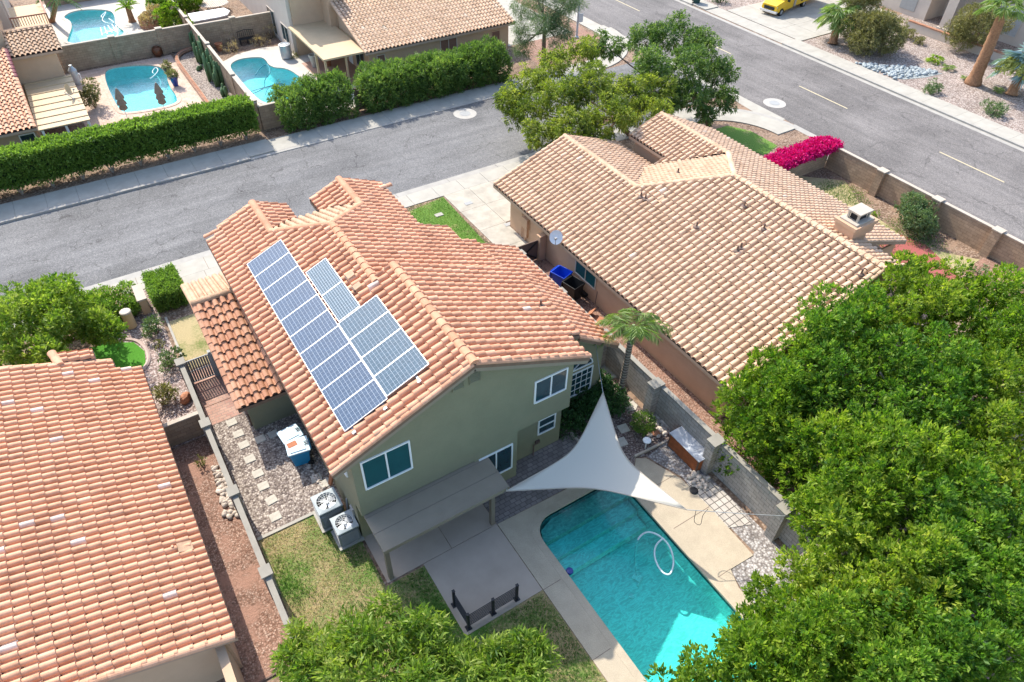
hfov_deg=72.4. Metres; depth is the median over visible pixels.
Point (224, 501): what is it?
river stones
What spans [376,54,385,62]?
window
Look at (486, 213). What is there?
neighbour driveway
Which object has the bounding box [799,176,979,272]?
side lawn
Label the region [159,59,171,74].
plant pot
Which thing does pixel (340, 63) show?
covered porch
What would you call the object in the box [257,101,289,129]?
block wall
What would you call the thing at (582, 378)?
window
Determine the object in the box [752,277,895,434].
ficus tree
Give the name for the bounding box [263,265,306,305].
solar panel
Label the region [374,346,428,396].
solar panel
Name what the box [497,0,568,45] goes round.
white yard
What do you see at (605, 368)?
stepping stone
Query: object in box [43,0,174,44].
top yard
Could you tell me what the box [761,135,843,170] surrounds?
bougainvillea
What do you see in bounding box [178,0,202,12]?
garden shrub
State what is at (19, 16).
balcony house
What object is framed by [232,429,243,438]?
stepping stone
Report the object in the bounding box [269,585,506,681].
lance leaf tree
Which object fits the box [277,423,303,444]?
wheeled bin
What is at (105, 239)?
side street
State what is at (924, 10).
cream house
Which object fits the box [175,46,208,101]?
raised border
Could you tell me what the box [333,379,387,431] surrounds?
solar panel
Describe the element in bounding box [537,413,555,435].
window
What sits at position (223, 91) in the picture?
cactus
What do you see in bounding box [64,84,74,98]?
satellite dish
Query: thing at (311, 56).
plant pot
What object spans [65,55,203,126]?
paved yard
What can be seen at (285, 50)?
water tank
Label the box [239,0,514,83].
tan house
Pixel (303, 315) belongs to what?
solar panel
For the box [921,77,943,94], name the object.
desert shrub
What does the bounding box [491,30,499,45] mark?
window
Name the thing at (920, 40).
desert shrub
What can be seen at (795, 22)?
truck driveway
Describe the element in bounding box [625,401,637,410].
stepping stone
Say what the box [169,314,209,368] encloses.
dry lawn patch
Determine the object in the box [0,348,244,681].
single storey house
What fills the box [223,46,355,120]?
pool yard
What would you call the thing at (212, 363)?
side gate
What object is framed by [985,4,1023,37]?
window
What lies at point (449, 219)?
front lawn
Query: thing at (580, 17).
street sign
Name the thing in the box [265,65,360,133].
oleander hedge
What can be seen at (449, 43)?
window
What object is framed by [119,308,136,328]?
utility post
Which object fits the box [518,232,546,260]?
side gate
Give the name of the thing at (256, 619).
side yard
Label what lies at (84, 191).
sidewalk
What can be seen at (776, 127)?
corner walk
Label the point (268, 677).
path board
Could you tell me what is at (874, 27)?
desert bush
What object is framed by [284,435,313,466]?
wheeled bin
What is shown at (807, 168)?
block wall
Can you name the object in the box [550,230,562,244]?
satellite dish
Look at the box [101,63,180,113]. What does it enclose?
swimming pool
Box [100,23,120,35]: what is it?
pool net
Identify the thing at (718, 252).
single storey house
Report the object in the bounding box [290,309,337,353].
solar panel
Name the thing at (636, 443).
shrub bed
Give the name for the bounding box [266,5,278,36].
window
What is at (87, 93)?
column shrub
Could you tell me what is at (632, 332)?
palm tree
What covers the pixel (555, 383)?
window
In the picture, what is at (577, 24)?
street lamp
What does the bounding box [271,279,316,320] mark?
solar panel
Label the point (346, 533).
air conditioner
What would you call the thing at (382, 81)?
oleander hedge
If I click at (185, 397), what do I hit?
boulder
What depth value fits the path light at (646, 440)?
32.12 m
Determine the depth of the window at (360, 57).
62.00 m
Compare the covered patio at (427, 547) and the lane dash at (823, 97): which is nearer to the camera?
the covered patio at (427, 547)
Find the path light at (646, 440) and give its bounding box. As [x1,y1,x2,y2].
[643,437,650,448]
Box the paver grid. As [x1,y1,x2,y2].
[687,479,751,527]
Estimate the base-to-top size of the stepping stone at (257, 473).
0.050 m
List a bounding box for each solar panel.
[247,239,288,276]
[255,252,297,290]
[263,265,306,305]
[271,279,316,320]
[280,294,326,336]
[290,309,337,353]
[300,325,349,371]
[306,258,341,295]
[310,343,361,390]
[321,360,373,410]
[322,281,359,321]
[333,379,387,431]
[338,295,387,339]
[349,311,400,357]
[361,328,414,375]
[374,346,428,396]
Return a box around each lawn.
[89,342,145,367]
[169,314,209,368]
[259,507,606,681]
[406,197,488,242]
[716,126,776,154]
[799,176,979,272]
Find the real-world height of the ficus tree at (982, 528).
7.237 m
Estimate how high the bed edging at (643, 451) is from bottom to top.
0.160 m
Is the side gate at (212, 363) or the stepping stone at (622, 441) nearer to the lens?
the stepping stone at (622, 441)
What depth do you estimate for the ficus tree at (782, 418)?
29.45 m
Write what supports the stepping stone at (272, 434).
on the side gravel
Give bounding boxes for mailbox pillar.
[131,283,151,314]
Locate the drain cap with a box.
[689,487,697,493]
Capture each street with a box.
[0,62,715,295]
[556,0,1023,240]
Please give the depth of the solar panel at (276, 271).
30.36 m
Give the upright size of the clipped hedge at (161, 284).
1.891 m
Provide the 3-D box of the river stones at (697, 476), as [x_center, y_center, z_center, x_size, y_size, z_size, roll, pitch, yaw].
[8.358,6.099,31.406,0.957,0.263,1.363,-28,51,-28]
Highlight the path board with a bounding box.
[259,672,275,681]
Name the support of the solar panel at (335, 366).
on the two storey house at (504, 338)
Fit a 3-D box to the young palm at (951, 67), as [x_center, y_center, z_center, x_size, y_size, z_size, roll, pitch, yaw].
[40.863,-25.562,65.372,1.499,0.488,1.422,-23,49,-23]
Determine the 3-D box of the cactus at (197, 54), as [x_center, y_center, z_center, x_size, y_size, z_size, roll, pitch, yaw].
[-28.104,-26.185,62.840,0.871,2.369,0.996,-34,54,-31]
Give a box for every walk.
[483,434,576,523]
[536,0,604,30]
[586,27,627,69]
[673,109,794,134]
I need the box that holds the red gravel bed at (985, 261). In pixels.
[958,257,1023,291]
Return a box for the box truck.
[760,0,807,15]
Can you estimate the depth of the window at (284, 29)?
65.29 m
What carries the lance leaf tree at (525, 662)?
on the back lawn at (365, 586)
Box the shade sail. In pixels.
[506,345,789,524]
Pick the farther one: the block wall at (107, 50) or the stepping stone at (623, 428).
the block wall at (107, 50)
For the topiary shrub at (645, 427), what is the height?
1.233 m
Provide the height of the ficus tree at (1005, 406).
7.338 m
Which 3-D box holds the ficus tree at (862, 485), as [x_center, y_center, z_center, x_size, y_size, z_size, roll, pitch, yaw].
[13.752,5.916,26.624,6.903,7.332,5.478,9,44,8]
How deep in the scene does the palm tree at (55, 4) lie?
65.50 m
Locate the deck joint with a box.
[543,475,729,659]
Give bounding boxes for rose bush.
[140,314,163,338]
[151,381,178,407]
[157,346,186,372]
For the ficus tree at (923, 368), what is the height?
7.377 m
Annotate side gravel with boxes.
[211,411,341,537]
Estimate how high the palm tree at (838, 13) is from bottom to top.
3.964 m
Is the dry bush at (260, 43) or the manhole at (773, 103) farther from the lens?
the dry bush at (260, 43)
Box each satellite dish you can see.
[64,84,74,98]
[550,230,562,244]
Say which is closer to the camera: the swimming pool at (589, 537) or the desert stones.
the swimming pool at (589, 537)
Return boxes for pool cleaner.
[101,12,113,23]
[150,67,168,89]
[251,64,281,93]
[631,531,673,586]
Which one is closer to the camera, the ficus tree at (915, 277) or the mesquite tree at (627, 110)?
the ficus tree at (915, 277)
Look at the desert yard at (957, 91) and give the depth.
65.46 m
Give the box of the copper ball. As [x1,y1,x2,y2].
[151,46,162,56]
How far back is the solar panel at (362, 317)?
27.20 m
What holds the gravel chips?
on the side gravel
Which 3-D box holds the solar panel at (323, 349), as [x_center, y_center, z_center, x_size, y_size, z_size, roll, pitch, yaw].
[-7.221,0.299,26.971,1.870,0.046,1.112,-38,53,-6]
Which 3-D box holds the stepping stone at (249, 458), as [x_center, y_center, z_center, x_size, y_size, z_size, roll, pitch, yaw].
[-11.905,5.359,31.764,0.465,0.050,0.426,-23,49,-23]
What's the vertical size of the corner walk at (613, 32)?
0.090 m
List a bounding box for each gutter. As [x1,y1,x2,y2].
[82,119,647,291]
[589,25,784,119]
[675,0,1023,151]
[675,107,799,128]
[794,124,816,136]
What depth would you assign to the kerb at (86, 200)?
49.58 m
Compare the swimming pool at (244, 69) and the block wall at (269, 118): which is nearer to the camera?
the block wall at (269, 118)
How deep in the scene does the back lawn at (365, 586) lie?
27.25 m
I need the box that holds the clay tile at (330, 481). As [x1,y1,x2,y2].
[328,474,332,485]
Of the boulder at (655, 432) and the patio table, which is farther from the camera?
the patio table
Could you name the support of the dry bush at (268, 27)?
on the ground at (236, 8)
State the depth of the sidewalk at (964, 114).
64.00 m
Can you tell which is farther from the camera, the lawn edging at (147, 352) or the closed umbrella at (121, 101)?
the closed umbrella at (121, 101)
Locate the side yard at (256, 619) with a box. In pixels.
[172,437,287,681]
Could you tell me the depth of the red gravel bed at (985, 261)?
43.30 m
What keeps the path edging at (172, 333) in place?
on the ground at (236, 8)
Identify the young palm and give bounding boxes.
[924,54,944,64]
[941,63,956,69]
[992,86,1004,93]
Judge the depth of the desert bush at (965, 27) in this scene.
66.99 m
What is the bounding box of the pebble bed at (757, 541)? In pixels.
[648,442,843,681]
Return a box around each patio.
[364,504,495,582]
[424,524,541,634]
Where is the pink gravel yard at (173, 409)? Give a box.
[113,289,204,448]
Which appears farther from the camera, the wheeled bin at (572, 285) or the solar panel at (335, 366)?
the wheeled bin at (572, 285)
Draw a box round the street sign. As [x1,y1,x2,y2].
[578,13,583,22]
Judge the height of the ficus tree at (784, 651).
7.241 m
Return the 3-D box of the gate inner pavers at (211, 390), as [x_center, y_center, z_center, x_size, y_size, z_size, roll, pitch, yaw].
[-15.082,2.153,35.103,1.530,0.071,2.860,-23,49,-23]
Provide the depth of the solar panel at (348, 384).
25.59 m
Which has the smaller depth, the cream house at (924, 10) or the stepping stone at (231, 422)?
the stepping stone at (231, 422)
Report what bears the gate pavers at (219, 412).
on the ground at (236, 8)
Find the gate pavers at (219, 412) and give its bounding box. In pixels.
[204,398,241,425]
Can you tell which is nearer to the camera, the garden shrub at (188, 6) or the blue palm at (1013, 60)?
the blue palm at (1013, 60)
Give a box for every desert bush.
[838,0,911,56]
[940,0,1017,52]
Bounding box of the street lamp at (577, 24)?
[575,7,579,37]
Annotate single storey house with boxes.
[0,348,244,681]
[493,111,906,418]
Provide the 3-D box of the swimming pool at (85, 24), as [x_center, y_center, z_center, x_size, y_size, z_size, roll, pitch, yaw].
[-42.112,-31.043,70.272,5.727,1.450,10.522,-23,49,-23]
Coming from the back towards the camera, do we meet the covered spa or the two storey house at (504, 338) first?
the covered spa
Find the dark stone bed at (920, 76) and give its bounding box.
[860,65,941,78]
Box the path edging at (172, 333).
[164,317,184,359]
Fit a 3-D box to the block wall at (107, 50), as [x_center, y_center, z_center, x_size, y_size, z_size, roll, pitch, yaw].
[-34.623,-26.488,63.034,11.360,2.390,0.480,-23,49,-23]
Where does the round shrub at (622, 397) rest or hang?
on the shrub bed at (636, 443)
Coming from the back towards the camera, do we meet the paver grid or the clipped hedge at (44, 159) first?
the clipped hedge at (44, 159)
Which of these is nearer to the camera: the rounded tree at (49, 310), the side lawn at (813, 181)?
the rounded tree at (49, 310)
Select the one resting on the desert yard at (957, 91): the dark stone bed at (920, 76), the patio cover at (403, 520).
the dark stone bed at (920, 76)
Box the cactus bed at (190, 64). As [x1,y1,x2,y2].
[174,51,231,100]
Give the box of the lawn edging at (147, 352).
[118,338,150,369]
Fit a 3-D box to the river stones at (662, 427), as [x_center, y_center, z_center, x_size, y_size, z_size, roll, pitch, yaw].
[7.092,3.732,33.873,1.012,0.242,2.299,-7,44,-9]
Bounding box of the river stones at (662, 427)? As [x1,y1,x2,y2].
[649,414,670,437]
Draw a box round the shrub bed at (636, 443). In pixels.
[559,367,668,464]
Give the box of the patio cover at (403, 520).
[364,457,509,580]
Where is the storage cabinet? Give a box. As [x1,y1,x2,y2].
[667,426,704,470]
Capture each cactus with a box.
[188,31,198,50]
[192,35,205,63]
[196,65,202,70]
[202,48,213,81]
[212,60,224,86]
[220,83,227,96]
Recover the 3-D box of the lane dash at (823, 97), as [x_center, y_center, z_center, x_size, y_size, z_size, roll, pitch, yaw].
[26.961,-21.182,60.702,0.140,0.012,5.200,-23,49,-23]
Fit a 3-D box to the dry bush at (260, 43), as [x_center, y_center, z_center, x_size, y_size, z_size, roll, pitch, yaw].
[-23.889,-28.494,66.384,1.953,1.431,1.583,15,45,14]
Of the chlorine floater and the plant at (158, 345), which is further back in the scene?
the plant at (158, 345)
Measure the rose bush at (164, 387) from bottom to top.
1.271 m
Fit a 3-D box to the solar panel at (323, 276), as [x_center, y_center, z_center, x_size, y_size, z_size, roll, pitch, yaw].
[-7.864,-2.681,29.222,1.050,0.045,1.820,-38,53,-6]
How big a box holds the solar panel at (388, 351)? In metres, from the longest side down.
1.870 x 1.112 x 0.046 m
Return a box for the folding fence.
[451,583,519,631]
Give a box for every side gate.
[185,350,220,382]
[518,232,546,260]
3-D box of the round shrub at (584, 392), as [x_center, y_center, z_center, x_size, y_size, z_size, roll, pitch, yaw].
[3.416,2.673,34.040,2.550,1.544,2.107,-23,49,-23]
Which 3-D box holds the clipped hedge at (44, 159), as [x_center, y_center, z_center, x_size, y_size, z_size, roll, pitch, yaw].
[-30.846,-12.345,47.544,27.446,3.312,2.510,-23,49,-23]
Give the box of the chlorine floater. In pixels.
[566,567,572,574]
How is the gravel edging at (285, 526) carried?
on the ground at (236, 8)
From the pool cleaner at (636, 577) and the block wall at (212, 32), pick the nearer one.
the pool cleaner at (636, 577)
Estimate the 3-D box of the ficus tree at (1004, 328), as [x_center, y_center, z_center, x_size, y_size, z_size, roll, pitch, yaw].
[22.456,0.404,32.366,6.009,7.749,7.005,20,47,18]
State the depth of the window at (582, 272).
39.80 m
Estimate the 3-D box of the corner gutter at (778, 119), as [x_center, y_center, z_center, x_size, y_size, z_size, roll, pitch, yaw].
[18.202,-18.708,57.882,10.677,0.040,2.586,10,44,8]
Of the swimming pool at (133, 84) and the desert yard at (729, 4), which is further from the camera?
the desert yard at (729, 4)
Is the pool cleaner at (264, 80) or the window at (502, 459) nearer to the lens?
the window at (502, 459)
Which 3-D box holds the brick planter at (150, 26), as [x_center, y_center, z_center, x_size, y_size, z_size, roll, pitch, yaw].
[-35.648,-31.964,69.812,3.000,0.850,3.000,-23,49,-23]
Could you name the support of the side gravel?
on the ground at (236, 8)
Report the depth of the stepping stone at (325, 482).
30.88 m
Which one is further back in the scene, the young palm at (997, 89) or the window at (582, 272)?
the young palm at (997, 89)
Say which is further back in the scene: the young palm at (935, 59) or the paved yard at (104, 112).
the young palm at (935, 59)
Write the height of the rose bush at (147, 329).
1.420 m
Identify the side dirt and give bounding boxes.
[533,258,1020,678]
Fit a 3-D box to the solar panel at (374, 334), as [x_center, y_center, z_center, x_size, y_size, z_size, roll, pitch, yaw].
[-5.186,-0.253,26.541,1.870,0.046,1.112,-38,53,-6]
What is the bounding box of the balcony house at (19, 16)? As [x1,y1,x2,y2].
[0,0,50,28]
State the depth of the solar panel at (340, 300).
28.07 m
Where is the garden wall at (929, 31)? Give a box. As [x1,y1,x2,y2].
[907,19,1004,60]
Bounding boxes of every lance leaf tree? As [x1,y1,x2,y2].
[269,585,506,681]
[455,622,564,681]
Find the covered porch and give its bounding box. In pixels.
[302,57,362,84]
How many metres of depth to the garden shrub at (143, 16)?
68.28 m
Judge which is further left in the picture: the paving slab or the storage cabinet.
the paving slab
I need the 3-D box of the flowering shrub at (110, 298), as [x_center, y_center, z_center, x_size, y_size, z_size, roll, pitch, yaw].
[-22.222,-2.098,38.164,3.560,2.024,4.010,30,50,27]
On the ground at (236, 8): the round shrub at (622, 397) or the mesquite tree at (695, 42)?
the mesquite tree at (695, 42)
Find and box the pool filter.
[68,65,81,84]
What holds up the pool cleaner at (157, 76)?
in the swimming pool at (133, 84)
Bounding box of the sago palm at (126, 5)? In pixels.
[114,0,139,22]
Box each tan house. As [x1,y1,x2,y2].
[0,20,91,145]
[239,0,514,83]
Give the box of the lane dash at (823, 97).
[799,86,847,108]
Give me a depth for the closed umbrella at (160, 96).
54.57 m
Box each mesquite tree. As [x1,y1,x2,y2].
[491,34,678,151]
[592,8,741,126]
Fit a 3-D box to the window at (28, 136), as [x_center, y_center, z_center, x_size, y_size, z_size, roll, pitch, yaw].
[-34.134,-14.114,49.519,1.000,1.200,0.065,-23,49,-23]
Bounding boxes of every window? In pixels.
[18,132,37,141]
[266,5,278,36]
[280,22,290,45]
[356,53,365,70]
[360,440,412,489]
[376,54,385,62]
[440,37,456,52]
[479,443,512,473]
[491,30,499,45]
[533,367,568,403]
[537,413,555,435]
[570,365,593,397]
[573,358,592,371]
[574,261,596,289]
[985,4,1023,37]
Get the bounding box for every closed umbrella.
[115,88,127,117]
[154,82,166,109]
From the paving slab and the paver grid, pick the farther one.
the paving slab
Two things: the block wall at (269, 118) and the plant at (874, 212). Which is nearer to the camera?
the plant at (874, 212)
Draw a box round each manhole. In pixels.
[453,108,476,118]
[763,98,785,107]
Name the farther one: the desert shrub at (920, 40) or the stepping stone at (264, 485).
the desert shrub at (920, 40)
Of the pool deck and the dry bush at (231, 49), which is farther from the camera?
the dry bush at (231, 49)
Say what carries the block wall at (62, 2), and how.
on the ground at (236, 8)
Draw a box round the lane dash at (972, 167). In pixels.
[940,152,1003,181]
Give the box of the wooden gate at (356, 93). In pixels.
[353,88,367,109]
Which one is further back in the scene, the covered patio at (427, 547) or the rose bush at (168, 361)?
the rose bush at (168, 361)
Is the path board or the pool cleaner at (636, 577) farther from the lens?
the pool cleaner at (636, 577)
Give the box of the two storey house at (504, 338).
[180,176,619,536]
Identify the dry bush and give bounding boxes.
[220,40,241,53]
[250,33,270,46]
[260,22,275,39]
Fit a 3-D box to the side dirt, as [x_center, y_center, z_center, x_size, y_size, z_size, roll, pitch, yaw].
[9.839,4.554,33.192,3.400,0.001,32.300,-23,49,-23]
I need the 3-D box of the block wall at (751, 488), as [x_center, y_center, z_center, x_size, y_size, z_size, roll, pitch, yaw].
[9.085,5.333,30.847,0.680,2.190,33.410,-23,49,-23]
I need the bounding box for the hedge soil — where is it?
[0,54,587,203]
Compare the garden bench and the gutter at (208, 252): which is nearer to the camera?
the gutter at (208, 252)
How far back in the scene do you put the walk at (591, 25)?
72.54 m
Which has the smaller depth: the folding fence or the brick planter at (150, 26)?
the folding fence
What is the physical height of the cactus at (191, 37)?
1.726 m
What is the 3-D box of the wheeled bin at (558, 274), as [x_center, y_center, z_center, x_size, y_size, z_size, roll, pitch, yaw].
[2.820,-3.653,40.858,1.142,1.092,0.884,31,51,27]
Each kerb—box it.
[0,73,581,224]
[680,0,1023,148]
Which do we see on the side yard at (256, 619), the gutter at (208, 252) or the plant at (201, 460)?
the plant at (201, 460)
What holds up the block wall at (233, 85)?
on the ground at (236, 8)
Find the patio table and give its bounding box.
[197,0,228,9]
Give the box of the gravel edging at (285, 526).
[257,511,313,540]
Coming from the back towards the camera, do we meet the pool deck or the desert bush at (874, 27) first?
the desert bush at (874, 27)
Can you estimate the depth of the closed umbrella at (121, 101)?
53.72 m
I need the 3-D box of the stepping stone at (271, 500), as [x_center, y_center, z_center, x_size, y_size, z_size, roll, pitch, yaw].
[-10.395,6.869,30.215,0.460,0.050,0.420,-28,51,-27]
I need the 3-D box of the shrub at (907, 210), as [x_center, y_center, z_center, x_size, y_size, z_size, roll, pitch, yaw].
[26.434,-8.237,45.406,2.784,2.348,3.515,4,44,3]
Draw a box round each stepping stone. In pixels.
[226,418,237,426]
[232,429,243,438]
[238,440,249,449]
[244,454,255,463]
[251,468,263,478]
[254,434,266,443]
[257,480,269,490]
[264,494,277,505]
[267,429,277,438]
[269,510,281,522]
[310,473,322,482]
[319,478,329,488]
[601,365,609,372]
[617,423,629,433]
[618,437,627,446]
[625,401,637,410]
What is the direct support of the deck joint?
on the pool deck
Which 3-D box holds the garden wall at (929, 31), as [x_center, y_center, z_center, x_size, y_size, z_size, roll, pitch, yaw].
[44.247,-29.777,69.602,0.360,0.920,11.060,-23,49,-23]
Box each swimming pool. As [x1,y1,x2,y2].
[61,8,126,43]
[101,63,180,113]
[227,56,301,103]
[532,488,755,681]
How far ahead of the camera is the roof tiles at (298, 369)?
26.72 m
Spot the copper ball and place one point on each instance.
(157, 51)
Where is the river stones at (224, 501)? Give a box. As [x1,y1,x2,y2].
[211,465,244,519]
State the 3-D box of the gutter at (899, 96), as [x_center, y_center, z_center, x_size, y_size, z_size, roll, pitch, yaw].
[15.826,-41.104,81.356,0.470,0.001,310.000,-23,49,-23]
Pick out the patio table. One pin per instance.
(210, 3)
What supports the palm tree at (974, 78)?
on the desert yard at (957, 91)
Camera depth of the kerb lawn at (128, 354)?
36.47 m
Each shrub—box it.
[77,280,141,332]
[78,77,101,107]
[138,2,163,26]
[144,0,182,9]
[151,0,194,27]
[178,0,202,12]
[559,395,596,441]
[567,386,607,415]
[580,368,616,401]
[585,378,632,417]
[629,409,656,436]
[894,190,939,238]
[902,27,918,38]
[911,35,925,44]
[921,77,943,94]
[979,97,1011,117]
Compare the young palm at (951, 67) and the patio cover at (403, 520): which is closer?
the patio cover at (403, 520)
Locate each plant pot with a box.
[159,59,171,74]
[164,67,178,86]
[214,42,221,51]
[308,53,317,67]
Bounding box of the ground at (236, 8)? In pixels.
[0,0,1023,681]
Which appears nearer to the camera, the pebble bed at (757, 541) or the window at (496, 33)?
the pebble bed at (757, 541)
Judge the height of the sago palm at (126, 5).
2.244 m
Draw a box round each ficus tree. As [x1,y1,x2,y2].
[644,580,913,681]
[708,322,838,489]
[735,494,962,669]
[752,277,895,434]
[773,407,992,561]
[823,534,1023,681]
[830,319,998,474]
[842,249,988,378]
[879,457,1023,621]
[926,261,1023,396]
[926,342,1023,530]
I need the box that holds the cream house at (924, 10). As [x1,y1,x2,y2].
[877,0,1023,47]
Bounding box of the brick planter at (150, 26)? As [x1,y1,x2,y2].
[137,13,170,29]
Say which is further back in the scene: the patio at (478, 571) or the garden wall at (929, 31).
the garden wall at (929, 31)
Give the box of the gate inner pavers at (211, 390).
[191,365,230,407]
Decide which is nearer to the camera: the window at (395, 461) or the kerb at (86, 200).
the window at (395, 461)
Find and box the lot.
[510,0,598,66]
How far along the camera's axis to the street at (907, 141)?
57.54 m
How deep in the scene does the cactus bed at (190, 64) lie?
61.28 m
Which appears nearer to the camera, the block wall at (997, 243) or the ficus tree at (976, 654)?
the ficus tree at (976, 654)
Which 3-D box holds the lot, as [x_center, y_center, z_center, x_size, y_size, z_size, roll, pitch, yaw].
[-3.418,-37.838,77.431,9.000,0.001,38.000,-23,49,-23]
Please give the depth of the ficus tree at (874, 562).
22.54 m
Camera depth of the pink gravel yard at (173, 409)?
35.53 m
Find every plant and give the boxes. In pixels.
[153,338,165,351]
[193,454,206,467]
[872,209,880,217]
[973,264,989,275]
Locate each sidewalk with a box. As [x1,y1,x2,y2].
[0,63,583,219]
[86,123,643,292]
[685,0,1023,145]
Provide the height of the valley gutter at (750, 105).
0.001 m
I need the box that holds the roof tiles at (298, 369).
[262,300,336,431]
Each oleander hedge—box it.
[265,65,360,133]
[352,33,513,114]
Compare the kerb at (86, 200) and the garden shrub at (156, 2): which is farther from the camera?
the garden shrub at (156, 2)
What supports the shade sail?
attached to the two storey house at (504, 338)
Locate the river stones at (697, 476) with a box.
[686,470,710,489]
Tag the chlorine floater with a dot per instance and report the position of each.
(569, 570)
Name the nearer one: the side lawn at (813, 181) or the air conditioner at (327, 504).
the air conditioner at (327, 504)
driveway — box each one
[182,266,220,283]
[444,178,527,246]
[727,0,896,40]
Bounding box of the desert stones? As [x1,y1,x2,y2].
[855,62,937,79]
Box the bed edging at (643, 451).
[570,376,667,457]
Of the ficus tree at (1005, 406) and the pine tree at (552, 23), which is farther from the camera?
the pine tree at (552, 23)
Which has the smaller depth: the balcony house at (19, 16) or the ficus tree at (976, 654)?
the ficus tree at (976, 654)
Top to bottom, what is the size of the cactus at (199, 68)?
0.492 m
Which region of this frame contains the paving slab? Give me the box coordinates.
[588,308,603,323]
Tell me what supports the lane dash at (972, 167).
on the street at (907, 141)
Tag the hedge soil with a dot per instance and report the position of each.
(120, 169)
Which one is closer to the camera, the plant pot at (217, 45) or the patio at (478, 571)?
the patio at (478, 571)
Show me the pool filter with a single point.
(74, 73)
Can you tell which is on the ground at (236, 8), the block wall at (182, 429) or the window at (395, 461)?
the block wall at (182, 429)
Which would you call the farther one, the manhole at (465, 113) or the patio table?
the patio table
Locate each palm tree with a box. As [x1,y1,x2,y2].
[35,0,81,22]
[592,307,673,398]
[813,0,862,43]
[964,0,1023,86]
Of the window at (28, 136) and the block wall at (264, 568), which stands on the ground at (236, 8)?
the block wall at (264, 568)
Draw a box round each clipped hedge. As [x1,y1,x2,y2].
[0,93,260,194]
[140,262,188,312]
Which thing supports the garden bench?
on the ground at (236, 8)
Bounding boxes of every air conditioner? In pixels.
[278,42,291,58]
[310,487,344,532]
[330,509,364,551]
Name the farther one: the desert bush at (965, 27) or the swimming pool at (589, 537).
the desert bush at (965, 27)
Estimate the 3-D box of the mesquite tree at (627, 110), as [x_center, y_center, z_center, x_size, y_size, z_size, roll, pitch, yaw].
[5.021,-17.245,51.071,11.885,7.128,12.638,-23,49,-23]
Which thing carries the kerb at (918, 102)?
on the ground at (236, 8)
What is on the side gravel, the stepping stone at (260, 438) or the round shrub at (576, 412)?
the stepping stone at (260, 438)
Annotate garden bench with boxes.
[236,29,255,45]
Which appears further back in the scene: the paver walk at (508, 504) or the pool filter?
the pool filter
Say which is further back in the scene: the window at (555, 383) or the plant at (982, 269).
the plant at (982, 269)
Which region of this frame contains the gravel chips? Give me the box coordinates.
[306,463,325,488]
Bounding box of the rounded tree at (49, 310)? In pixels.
[0,271,128,365]
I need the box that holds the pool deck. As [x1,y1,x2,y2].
[497,458,754,681]
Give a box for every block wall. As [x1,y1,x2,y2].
[44,0,90,6]
[56,23,190,72]
[163,411,204,446]
[167,0,262,130]
[174,357,310,681]
[193,11,274,47]
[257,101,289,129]
[520,249,885,626]
[789,155,827,176]
[825,147,1023,271]
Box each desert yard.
[705,0,764,9]
[802,14,1023,133]
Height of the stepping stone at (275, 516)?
0.050 m
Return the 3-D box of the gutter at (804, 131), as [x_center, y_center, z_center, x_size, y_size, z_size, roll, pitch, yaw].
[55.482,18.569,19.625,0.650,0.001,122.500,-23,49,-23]
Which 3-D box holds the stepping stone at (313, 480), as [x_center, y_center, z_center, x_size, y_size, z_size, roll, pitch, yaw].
[-8.692,6.088,31.081,0.460,0.050,0.420,-19,47,-20]
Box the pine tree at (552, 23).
[507,0,589,58]
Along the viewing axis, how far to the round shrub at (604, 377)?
34.23 m
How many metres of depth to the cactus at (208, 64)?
59.97 m
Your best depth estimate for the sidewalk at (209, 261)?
48.34 m
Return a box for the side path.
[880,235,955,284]
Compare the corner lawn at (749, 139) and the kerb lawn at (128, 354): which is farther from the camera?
the corner lawn at (749, 139)
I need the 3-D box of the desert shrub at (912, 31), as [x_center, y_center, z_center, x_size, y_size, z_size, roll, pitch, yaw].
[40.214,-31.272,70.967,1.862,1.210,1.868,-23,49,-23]
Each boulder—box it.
[180,391,190,404]
[651,430,659,435]
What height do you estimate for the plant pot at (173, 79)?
1.669 m
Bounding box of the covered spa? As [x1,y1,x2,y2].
[188,8,230,23]
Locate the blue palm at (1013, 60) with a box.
[985,42,1023,95]
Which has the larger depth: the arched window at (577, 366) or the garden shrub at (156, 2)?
the garden shrub at (156, 2)
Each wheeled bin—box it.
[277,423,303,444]
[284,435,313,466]
[549,265,572,285]
[560,275,584,300]
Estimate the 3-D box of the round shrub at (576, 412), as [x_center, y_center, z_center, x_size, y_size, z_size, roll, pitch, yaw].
[3.189,3.635,33.119,2.870,1.458,2.066,-23,49,-23]
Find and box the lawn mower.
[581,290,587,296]

